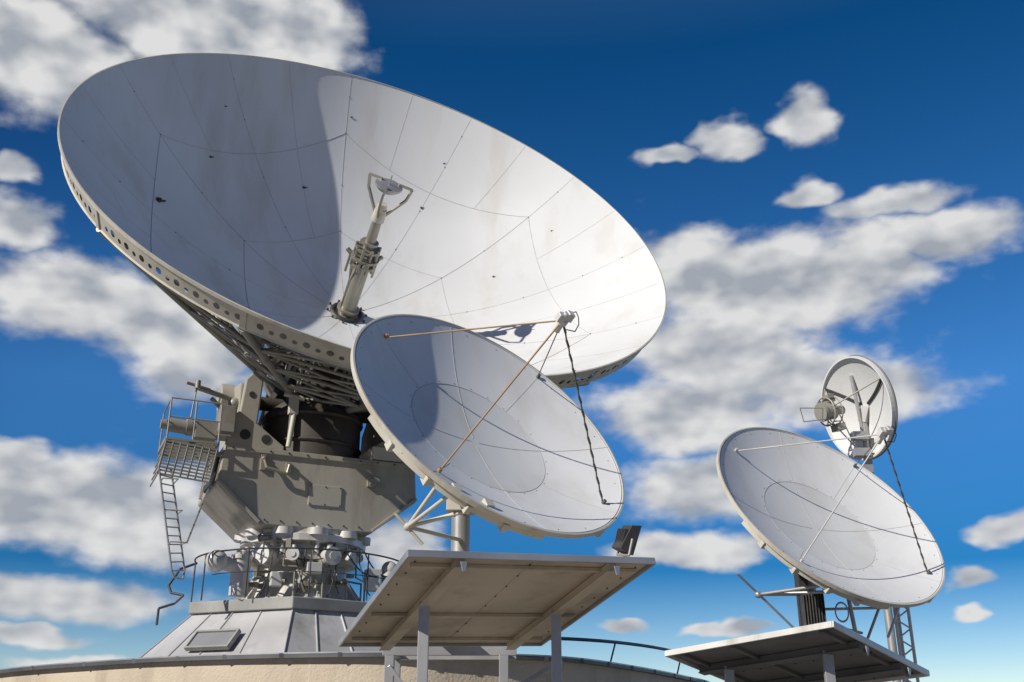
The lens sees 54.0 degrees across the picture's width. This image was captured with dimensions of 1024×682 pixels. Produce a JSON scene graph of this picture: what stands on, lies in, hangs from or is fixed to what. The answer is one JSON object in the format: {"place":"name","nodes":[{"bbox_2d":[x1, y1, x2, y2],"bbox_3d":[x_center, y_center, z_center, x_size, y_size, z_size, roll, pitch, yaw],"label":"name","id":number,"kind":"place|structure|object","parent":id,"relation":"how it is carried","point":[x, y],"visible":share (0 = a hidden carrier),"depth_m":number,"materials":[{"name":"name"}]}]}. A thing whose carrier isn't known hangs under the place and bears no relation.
{"place":"outdoors","nodes":[
{"label":"outdoors","id":0,"kind":"place"},
{"bbox_2d":[338,549,655,681],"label":"metal platform","id":1,"kind":"structure","parent":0,"point":[423,601],"depth_m":8.68,"materials":[{"name":"metal"}]},
{"bbox_2d":[612,525,641,556],"bbox_3d":[0.964,1.707,8.497,0.189,0.324,0.263,7,-22,-19],"label":"floodlight","id":2,"kind":"object","parent":1,"relation":"attached to","point":[626,540],"visible":0.96,"depth_m":8.43,"materials":[{"name":"metal"}]},
{"bbox_2d":[0,0,1023,681],"label":"sky","id":3,"kind":"structure","parent":0,"point":[809,185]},
{"bbox_2d":[561,637,679,673],"bbox_3d":[2.397,7.117,22.331,1.032,0.832,7.580,-14,-25,32],"label":"railing","id":4,"kind":"object","parent":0,"point":[614,642],"visible":0.67,"depth_m":21.34,"materials":[{"name":"grey metal"}]},
{"bbox_2d":[665,621,929,681],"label":"metal platform","id":5,"kind":"structure","parent":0,"point":[831,651],"depth_m":9.58,"materials":[{"name":"grey paint"}]},
{"label":"ground","id":6,"kind":"structure","parent":0,"visible":0},
{"bbox_2d":[0,657,691,681],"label":"stucco wall","id":7,"kind":"structure","parent":6,"relation":"on","point":[356,669],"depth_m":14.72,"materials":[{"name":"beige paint"}]},
{"bbox_2d":[0,652,706,681],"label":"edge flashing","id":8,"kind":"object","parent":7,"relation":"on","point":[333,655],"visible":0.75,"depth_m":15.27,"materials":[{"name":"grey metal"}]},
{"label":"roof","id":9,"kind":"object","parent":7,"relation":"on","visible":0},
{"bbox_2d":[140,596,380,657],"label":"antenna plinth","id":10,"kind":"structure","parent":9,"relation":"on","point":[280,624],"depth_m":17.30,"materials":[{"name":"metal"}]},
{"bbox_2d":[57,53,666,624],"bbox_3d":[-2.518,-1.458,19.443,9.616,13.157,10.342,-9,-23,23],"label":"satellite dish antenna","id":11,"kind":"object","parent":10,"relation":"on","point":[303,223],"visible":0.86,"depth_m":21.07,"materials":[{"name":"white paint"}]},
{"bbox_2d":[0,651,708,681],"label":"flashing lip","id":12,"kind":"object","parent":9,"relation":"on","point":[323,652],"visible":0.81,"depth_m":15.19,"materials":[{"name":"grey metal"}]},
{"bbox_2d":[350,310,624,681],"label":"satellite dish antenna","id":13,"kind":"object","parent":6,"relation":"on","point":[466,423],"visible":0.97,"depth_m":11.39,"materials":[{"name":"white paint"}]},
{"bbox_2d":[716,425,944,638],"bbox_3d":[4.536,3.872,13.796,3.308,6.059,2.435,0,-21,0],"label":"satellite dish antenna","id":14,"kind":"object","parent":6,"relation":"on","point":[813,514],"visible":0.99,"depth_m":14.49,"materials":[{"name":"white paint"}]},
{"bbox_2d":[800,355,901,681],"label":"microwave dish antenna","id":15,"kind":"object","parent":6,"relation":"on","point":[858,397],"visible":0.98,"depth_m":17.80,"materials":[{"name":"white paint"}]},
{"bbox_2d":[887,607,919,681],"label":"lattice mast","id":16,"kind":"object","parent":6,"relation":"on","point":[896,621],"visible":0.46,"depth_m":14.63,"materials":[{"name":"grey metal"}]}
]}

